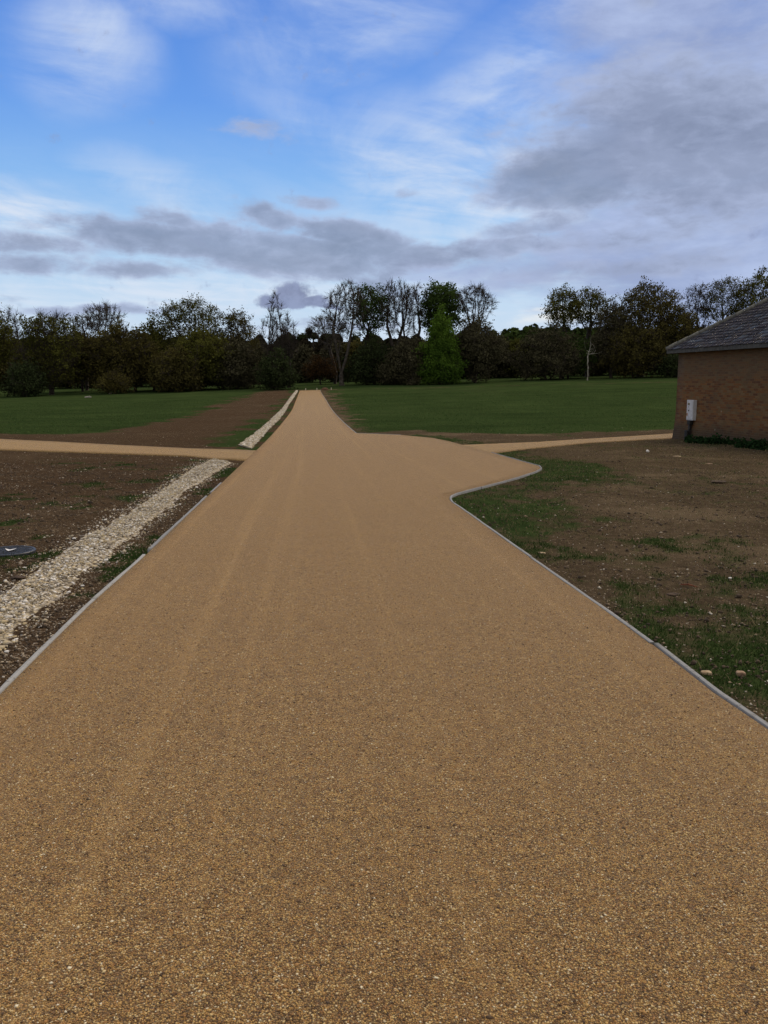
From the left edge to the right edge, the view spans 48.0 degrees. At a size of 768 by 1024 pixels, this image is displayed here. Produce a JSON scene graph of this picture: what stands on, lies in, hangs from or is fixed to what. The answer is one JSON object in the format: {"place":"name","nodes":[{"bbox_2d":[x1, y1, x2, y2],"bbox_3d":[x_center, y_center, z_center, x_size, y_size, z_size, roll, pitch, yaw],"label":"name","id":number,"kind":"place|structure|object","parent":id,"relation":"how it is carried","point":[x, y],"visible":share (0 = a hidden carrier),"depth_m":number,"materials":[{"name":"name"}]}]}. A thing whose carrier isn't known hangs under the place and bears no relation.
{"place":"outdoors","nodes":[
{"label":"outdoors","id":0,"kind":"place"},
{"bbox_2d":[0,458,233,661],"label":"flint gravel","id":1,"kind":"structure","parent":0,"point":[61,569],"depth_m":7.97,"materials":[{"name":"beige gravel"}]},
{"bbox_2d":[0,439,255,460],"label":"path","id":2,"kind":"structure","parent":0,"point":[91,448],"depth_m":26.66,"materials":[{"name":"beige gravel"}]},
{"bbox_2d":[238,390,297,448],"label":"flint gravel","id":3,"kind":"structure","parent":0,"point":[251,441],"depth_m":42.36,"materials":[{"name":"beige gravel"}]},
{"bbox_2d":[0,387,676,435],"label":"grass","id":4,"kind":"structure","parent":0,"point":[359,415],"depth_m":69.43,"materials":[{"name":"green plant"}]},
{"bbox_2d":[0,390,767,1023],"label":"road","id":5,"kind":"structure","parent":0,"point":[318,452],"depth_m":3.45,"materials":[{"name":"beige gravel"}]},
{"bbox_2d":[0,371,767,721],"bbox_3d":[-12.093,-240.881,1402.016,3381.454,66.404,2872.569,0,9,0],"label":"ground","id":6,"kind":"structure","parent":0,"point":[214,427],"depth_m":16.38,"materials":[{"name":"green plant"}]},
{"bbox_2d":[0,302,19,367],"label":"oak tree","id":7,"kind":"object","parent":6,"relation":"on","point":[6,333],"visible":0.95,"depth_m":162.07,"materials":[{"name":"green plant"}]},
{"bbox_2d":[0,340,26,389],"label":"woodland tree","id":8,"kind":"object","parent":6,"relation":"on","point":[4,369],"visible":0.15,"depth_m":195.57,"materials":[{"name":"green plant"}]},
{"bbox_2d":[0,304,28,382],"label":"ash tree","id":9,"kind":"object","parent":6,"relation":"on","point":[17,328],"visible":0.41,"depth_m":168.38,"materials":[{"name":"green plant"}]},
{"bbox_2d":[0,546,35,556],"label":"manhole cover","id":10,"kind":"object","parent":6,"relation":"on","point":[19,550],"visible":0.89,"depth_m":8.52,"materials":[{"name":"black plastic"}]},
{"bbox_2d":[11,576,25,578],"bbox_3d":[-3.100,0.556,7.313,0.137,0.029,0.085,0,9,0],"label":"earth clod","id":11,"kind":"object","parent":6,"relation":"on","point":[17,577],"visible":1,"depth_m":7.28,"materials":[{"name":"brown soil"}]},
{"bbox_2d":[0,358,51,396],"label":"holly bush","id":12,"kind":"object","parent":6,"relation":"on","point":[25,379],"visible":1,"depth_m":152.95,"materials":[{"name":"green plant"}]},
{"bbox_2d":[3,342,57,387],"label":"woodland tree","id":13,"kind":"object","parent":6,"relation":"on","point":[27,360],"visible":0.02,"depth_m":196.48,"materials":[{"name":"green plant"}]},
{"bbox_2d":[0,599,94,693],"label":"edging board","id":14,"kind":"object","parent":6,"relation":"on","point":[23,667],"visible":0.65,"depth_m":5.06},
{"bbox_2d":[8,309,90,394],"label":"oak tree","id":15,"kind":"object","parent":6,"relation":"on","point":[56,347],"visible":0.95,"depth_m":158.31,"materials":[{"name":"green plant"}]},
{"bbox_2d":[50,330,103,391],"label":"oak tree","id":16,"kind":"object","parent":6,"relation":"on","point":[81,365],"visible":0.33,"depth_m":171.56,"materials":[{"name":"green plant"}]},
{"bbox_2d":[71,311,97,390],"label":"hawthorn tree","id":17,"kind":"object","parent":6,"relation":"on","point":[85,337],"visible":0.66,"depth_m":178.13,"materials":[{"name":"green plant"}]},
{"bbox_2d":[83,300,125,376],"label":"ash tree","id":18,"kind":"object","parent":6,"relation":"on","point":[97,317],"visible":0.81,"depth_m":173.00,"materials":[{"name":"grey plant"}]},
{"bbox_2d":[91,368,138,393],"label":"thorn bush","id":19,"kind":"object","parent":6,"relation":"on","point":[109,383],"visible":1,"depth_m":156.74,"materials":[{"name":"green plant"}]},
{"bbox_2d":[0,461,235,597],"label":"grass","id":20,"kind":"structure","parent":6,"relation":"on","point":[132,556],"depth_m":8.81,"materials":[{"name":"green plant"}]},
{"bbox_2d":[91,554,145,599],"bbox_3d":[-2.210,0.587,7.281,0.033,0.179,1.854,-1,9,-4],"label":"edging board","id":21,"kind":"object","parent":6,"relation":"on","point":[103,590],"visible":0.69,"depth_m":7.05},
{"bbox_2d":[74,317,163,391],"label":"oak tree","id":22,"kind":"object","parent":6,"relation":"on","point":[116,348],"visible":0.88,"depth_m":162.56,"materials":[{"name":"green plant"}]},
{"bbox_2d":[114,330,149,386],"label":"woodland tree","id":23,"kind":"object","parent":6,"relation":"on","point":[143,381],"visible":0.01,"depth_m":197.21,"materials":[{"name":"green plant"}]},
{"bbox_2d":[133,314,174,389],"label":"oak tree","id":24,"kind":"object","parent":6,"relation":"on","point":[153,332],"visible":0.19,"depth_m":169.63,"materials":[{"name":"green plant"}]},
{"bbox_2d":[145,331,186,386],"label":"woodland tree","id":25,"kind":"object","parent":6,"relation":"on","point":[167,345],"depth_m":196.28,"materials":[{"name":"green plant"}]},
{"bbox_2d":[144,344,208,392],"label":"field maple","id":26,"kind":"object","parent":6,"relation":"on","point":[172,374],"visible":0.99,"depth_m":158.72,"materials":[{"name":"green plant"}]},
{"bbox_2d":[147,496,206,551],"bbox_3d":[-2.515,0.125,10.854,0.034,0.248,4.836,-1,9,-5],"label":"edging board","id":27,"kind":"object","parent":6,"relation":"on","point":[152,546],"visible":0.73,"depth_m":9.90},
{"bbox_2d":[146,291,236,387],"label":"oak tree","id":28,"kind":"object","parent":6,"relation":"on","point":[185,319],"visible":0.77,"depth_m":171.72,"materials":[{"name":"green plant"}]},
{"bbox_2d":[146,325,238,389],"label":"field maple","id":29,"kind":"object","parent":6,"relation":"on","point":[195,346],"visible":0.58,"depth_m":163.45,"materials":[{"name":"green plant"}]},
{"bbox_2d":[204,331,261,389],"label":"hornbeam tree","id":30,"kind":"object","parent":6,"relation":"on","point":[242,376],"visible":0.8,"depth_m":165.10,"materials":[{"name":"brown plant"}]},
{"bbox_2d":[217,306,261,350],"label":"oak tree","id":31,"kind":"object","parent":6,"relation":"on","point":[241,322],"visible":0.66,"depth_m":175.39,"materials":[{"name":"green plant"}]},
{"bbox_2d":[255,290,296,359],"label":"lime tree","id":32,"kind":"object","parent":6,"relation":"on","point":[269,343],"visible":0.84,"depth_m":163.87,"materials":[{"name":"brown plant"}]},
{"bbox_2d":[250,345,303,389],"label":"holly bush","id":33,"kind":"object","parent":6,"relation":"on","point":[276,373],"visible":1,"depth_m":156.51,"materials":[{"name":"green plant"}]},
{"bbox_2d":[277,310,299,387],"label":"lime tree","id":34,"kind":"object","parent":6,"relation":"on","point":[293,334],"visible":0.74,"depth_m":166.45,"materials":[{"name":"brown plant"}]},
{"bbox_2d":[284,344,318,382],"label":"woodland tree","id":35,"kind":"object","parent":6,"relation":"on","point":[302,356],"visible":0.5,"depth_m":196.89,"materials":[{"name":"green plant"}]},
{"bbox_2d":[295,333,309,339],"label":"pine tree","id":36,"kind":"object","parent":6,"relation":"on","point":[301,336],"visible":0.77,"depth_m":430.15,"materials":[{"name":"green plant"}]},
{"bbox_2d":[306,331,319,349],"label":"pine tree","id":37,"kind":"object","parent":6,"relation":"on","point":[314,338],"visible":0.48,"depth_m":430.62,"materials":[{"name":"green plant"}]},
{"bbox_2d":[299,354,338,384],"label":"beech bush","id":38,"kind":"object","parent":6,"relation":"on","point":[320,368],"visible":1,"depth_m":180.38,"materials":[{"name":"brown plant"}]},
{"bbox_2d":[30,323,610,362],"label":"wood","id":39,"kind":"object","parent":6,"relation":"on","point":[513,332],"visible":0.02,"depth_m":429.57,"materials":[{"name":"green plant"}]},
{"bbox_2d":[303,314,344,383],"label":"ash tree","id":40,"kind":"object","parent":6,"relation":"on","point":[309,331],"visible":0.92,"depth_m":182.05,"materials":[{"name":"grey plant"}]},
{"bbox_2d":[318,341,348,381],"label":"woodland tree","id":41,"kind":"object","parent":6,"relation":"on","point":[325,352],"visible":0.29,"depth_m":196.66,"materials":[{"name":"green plant"}]},
{"bbox_2d":[321,278,372,385],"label":"lime tree","id":42,"kind":"object","parent":6,"relation":"on","point":[350,305],"visible":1,"depth_m":169.39,"materials":[{"name":"brown plant"}]},
{"bbox_2d":[335,337,363,381],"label":"woodland tree","id":43,"kind":"object","parent":6,"relation":"on","point":[353,345],"visible":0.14,"depth_m":196.28,"materials":[{"name":"green plant"}]},
{"bbox_2d":[341,336,396,384],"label":"yew tree","id":44,"kind":"object","parent":6,"relation":"on","point":[369,356],"visible":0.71,"depth_m":171.07,"materials":[{"name":"green plant"}]},
{"bbox_2d":[347,282,397,383],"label":"lime tree","id":45,"kind":"object","parent":6,"relation":"on","point":[370,296],"visible":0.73,"depth_m":172.72,"materials":[{"name":"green plant"}]},
{"bbox_2d":[0,428,767,718],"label":"stone chips","id":46,"kind":"object","parent":6,"relation":"on","point":[63,621],"visible":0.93,"depth_m":8.23,"materials":[{"name":"small tan and brown stone chips"},{"name":"resin gravel"}]},
{"bbox_2d":[372,348,405,384],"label":"hornbeam tree","id":47,"kind":"object","parent":6,"relation":"on","point":[387,377],"visible":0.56,"depth_m":168.00,"materials":[{"name":"green plant"}]},
{"bbox_2d":[373,277,420,353],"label":"lime tree","id":48,"kind":"object","parent":6,"relation":"on","point":[389,289],"visible":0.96,"depth_m":171.21,"materials":[{"name":"brown plant"}]},
{"bbox_2d":[385,334,431,384],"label":"hornbeam tree","id":49,"kind":"object","parent":6,"relation":"on","point":[408,364],"visible":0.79,"depth_m":165.47,"materials":[{"name":"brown plant"}]},
{"bbox_2d":[399,279,431,339],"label":"lime tree","id":50,"kind":"object","parent":6,"relation":"on","point":[415,292],"visible":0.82,"depth_m":175.46,"materials":[{"name":"brown plant"}]},
{"bbox_2d":[412,303,468,384],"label":"chestnut tree","id":51,"kind":"object","parent":6,"relation":"on","point":[442,364],"visible":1,"depth_m":163.45,"materials":[{"name":"green plant"}]},
{"bbox_2d":[414,276,468,334],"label":"chestnut tree","id":52,"kind":"object","parent":6,"relation":"on","point":[447,294],"visible":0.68,"depth_m":175.67,"materials":[{"name":"green plant"}]},
{"bbox_2d":[450,487,480,502],"bbox_3d":[1.210,-0.218,13.454,0.237,0.189,2.347,2,9,16],"label":"edging board","id":53,"kind":"object","parent":6,"relation":"on","point":[464,492],"visible":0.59,"depth_m":13.81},
{"bbox_2d":[458,365,476,378],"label":"woodland tree","id":54,"kind":"object","parent":6,"relation":"on","point":[464,376],"visible":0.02,"depth_m":197.02,"materials":[{"name":"green plant"}]},
{"bbox_2d":[455,283,498,381],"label":"lime tree","id":55,"kind":"object","parent":6,"relation":"on","point":[482,298],"visible":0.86,"depth_m":172.82,"materials":[{"name":"brown plant"}]},
{"bbox_2d":[454,311,508,382],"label":"hornbeam tree","id":56,"kind":"object","parent":6,"relation":"on","point":[477,346],"visible":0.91,"depth_m":166.94,"materials":[{"name":"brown plant"}]},
{"bbox_2d":[453,502,530,555],"bbox_3d":[1.180,0.207,10.184,0.034,0.234,4.282,-1,9,-5],"label":"edging board","id":57,"kind":"object","parent":6,"relation":"on","point":[510,542],"visible":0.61,"depth_m":9.47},
{"bbox_2d":[478,334,515,377],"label":"woodland tree","id":58,"kind":"object","parent":6,"relation":"on","point":[497,372],"visible":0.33,"depth_m":195.95,"materials":[{"name":"green plant"}]},
{"bbox_2d":[481,468,541,488],"bbox_3d":[2.553,-0.611,16.526,0.117,0.229,4.378,4,9,23],"label":"edging board","id":59,"kind":"object","parent":6,"relation":"on","point":[505,481],"visible":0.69,"depth_m":15.94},
{"bbox_2d":[491,452,541,467],"bbox_3d":[3.287,-1.253,21.487,0.158,0.278,5.933,0,9,-3],"label":"edging board","id":60,"kind":"object","parent":6,"relation":"on","point":[519,460],"visible":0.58,"depth_m":21.03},
{"bbox_2d":[496,338,539,377],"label":"woodland tree","id":61,"kind":"object","parent":6,"relation":"on","point":[512,347],"visible":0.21,"depth_m":196.54,"materials":[{"name":"green plant"}]},
{"bbox_2d":[500,320,584,380],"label":"oak tree","id":62,"kind":"object","parent":6,"relation":"on","point":[537,349],"visible":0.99,"depth_m":174.56,"materials":[{"name":"green plant"}]},
{"bbox_2d":[538,283,589,377],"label":"oak tree","id":63,"kind":"object","parent":6,"relation":"on","point":[556,307],"visible":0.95,"depth_m":180.44,"materials":[{"name":"green plant"}]},
{"bbox_2d":[540,330,599,378],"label":"beech tree","id":64,"kind":"object","parent":6,"relation":"on","point":[582,345],"visible":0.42,"depth_m":178.43,"materials":[{"name":"green plant"}]},
{"bbox_2d":[569,284,611,376],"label":"oak tree","id":65,"kind":"object","parent":6,"relation":"on","point":[592,306],"visible":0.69,"depth_m":184.19,"materials":[{"name":"green plant"}]},
{"bbox_2d":[584,342,597,379],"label":"birch tree","id":66,"kind":"object","parent":6,"relation":"on","point":[592,353],"visible":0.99,"depth_m":167.37,"materials":[{"name":"grey plant"}]},
{"bbox_2d":[529,556,653,644],"bbox_3d":[1.495,0.667,6.629,0.038,0.202,2.889,-1,9,-5],"label":"edging board","id":67,"kind":"object","parent":6,"relation":"on","point":[643,636],"visible":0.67,"depth_m":6.10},
{"bbox_2d":[569,334,620,376],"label":"woodland tree","id":68,"kind":"object","parent":6,"relation":"on","point":[595,370],"visible":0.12,"depth_m":195.35,"materials":[{"name":"green plant"}]},
{"bbox_2d":[436,438,767,719],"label":"grass","id":69,"kind":"structure","parent":6,"relation":"on","point":[726,661],"depth_m":6.25,"materials":[{"name":"green plant"}]},
{"bbox_2d":[585,295,636,377],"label":"oak tree","id":70,"kind":"object","parent":6,"relation":"on","point":[615,313],"visible":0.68,"depth_m":175.25,"materials":[{"name":"green plant"}]},
{"bbox_2d":[596,318,672,377],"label":"oak tree","id":71,"kind":"object","parent":6,"relation":"on","point":[641,352],"visible":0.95,"depth_m":172.15,"materials":[{"name":"green plant"}]},
{"bbox_2d":[601,275,694,376],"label":"oak tree","id":72,"kind":"object","parent":6,"relation":"on","point":[643,303],"visible":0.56,"depth_m":176.75,"materials":[{"name":"green plant"}]},
{"bbox_2d":[647,350,678,377],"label":"thorn bush","id":73,"kind":"object","parent":6,"relation":"on","point":[668,367],"visible":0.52,"depth_m":170.83,"materials":[{"name":"green plant"}]},
{"bbox_2d":[666,593,680,595],"bbox_3d":[2.250,0.641,6.707,0.105,0.024,0.068,-4,9,-24],"label":"earth clod","id":74,"kind":"object","parent":6,"relation":"on","point":[671,594],"visible":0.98,"depth_m":6.69,"materials":[{"name":"brown soil"}]},
{"bbox_2d":[650,303,700,359],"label":"oak tree","id":75,"kind":"object","parent":6,"relation":"on","point":[685,320],"visible":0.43,"depth_m":174.27,"materials":[{"name":"green plant"}]},
{"bbox_2d":[679,281,717,329],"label":"ash tree","id":76,"kind":"object","parent":6,"relation":"on","point":[698,308],"visible":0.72,"depth_m":184.52,"materials":[{"name":"green plant"}]},
{"bbox_2d":[700,670,711,675],"bbox_3d":[1.766,0.882,4.722,0.059,0.025,0.041,-1,9,-8],"label":"stone","id":77,"kind":"object","parent":6,"relation":"on","point":[704,672],"visible":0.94,"depth_m":4.71,"materials":[{"name":"stone"}]},
{"bbox_2d":[654,643,767,728],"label":"edging board","id":78,"kind":"object","parent":6,"relation":"on","point":[714,689],"visible":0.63,"depth_m":4.40,"materials":[{"name":"grey metal"}]},
{"bbox_2d":[666,298,767,443],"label":"brick building","id":79,"kind":"structure","parent":6,"relation":"on","point":[722,378],"depth_m":29.34,"materials":[{"name":"brick"}]},
{"bbox_2d":[684,420,692,438],"bbox_3d":[11.079,-2.927,31.387,0.207,0.823,0.230,-1,9,-9],"label":"cable duct","id":80,"kind":"object","parent":79,"relation":"attached to","point":[689,424],"visible":0.78,"depth_m":31.31,"materials":[{"name":"black plastic"}]},
{"bbox_2d":[686,400,696,420],"bbox_3d":[11.144,-3.694,31.267,0.146,0.730,0.460,-1,9,-9],"label":"meter box","id":81,"kind":"object","parent":79,"relation":"attached to","point":[691,409],"visible":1,"depth_m":31.12,"materials":[{"name":"paint"}]},
{"bbox_2d":[686,401,692,419],"bbox_3d":[11.082,-3.692,31.256,0.010,0.680,0.420,-1,9,-9],"label":"door","id":82,"kind":"structure","parent":81,"relation":"in","point":[690,413],"depth_m":31.21,"materials":[{"name":"paint"}]},
{"bbox_2d":[711,480,726,482],"bbox_3d":[5.983,-0.540,15.451,0.291,0.051,0.182,0,9,0],"label":"earth clod","id":83,"kind":"object","parent":6,"relation":"on","point":[715,481],"visible":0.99,"depth_m":15.39,"materials":[{"name":"brown soil"}]},
{"bbox_2d":[694,274,751,325],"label":"oak tree","id":84,"kind":"object","parent":6,"relation":"on","point":[718,286],"visible":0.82,"depth_m":182.00,"materials":[{"name":"green plant"}]},
{"bbox_2d":[683,432,767,450],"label":"weeds","id":85,"kind":"object","parent":6,"relation":"on","point":[761,444],"visible":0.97,"depth_m":28.12,"materials":[{"name":"green plant"}]},
{"bbox_2d":[736,670,745,676],"bbox_3d":[1.956,0.891,4.735,0.052,0.035,0.046,0,9,0],"label":"stone","id":86,"kind":"object","parent":6,"relation":"on","point":[739,673],"visible":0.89,"depth_m":4.72,"materials":[{"name":"beige stone"}]},
{"bbox_2d":[724,265,767,316],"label":"oak tree","id":87,"kind":"object","parent":6,"relation":"on","point":[760,295],"visible":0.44,"depth_m":179.97,"materials":[{"name":"green plant"}]},
{"bbox_2d":[0,0,767,342],"label":"sky","id":88,"kind":"structure","parent":0,"point":[233,153],"materials":[{"name":"blue"}]},
{"bbox_2d":[465,433,672,452],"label":"path","id":89,"kind":"structure","parent":0,"point":[501,447],"depth_m":29.52,"materials":[{"name":"beige gravel"}]}
]}

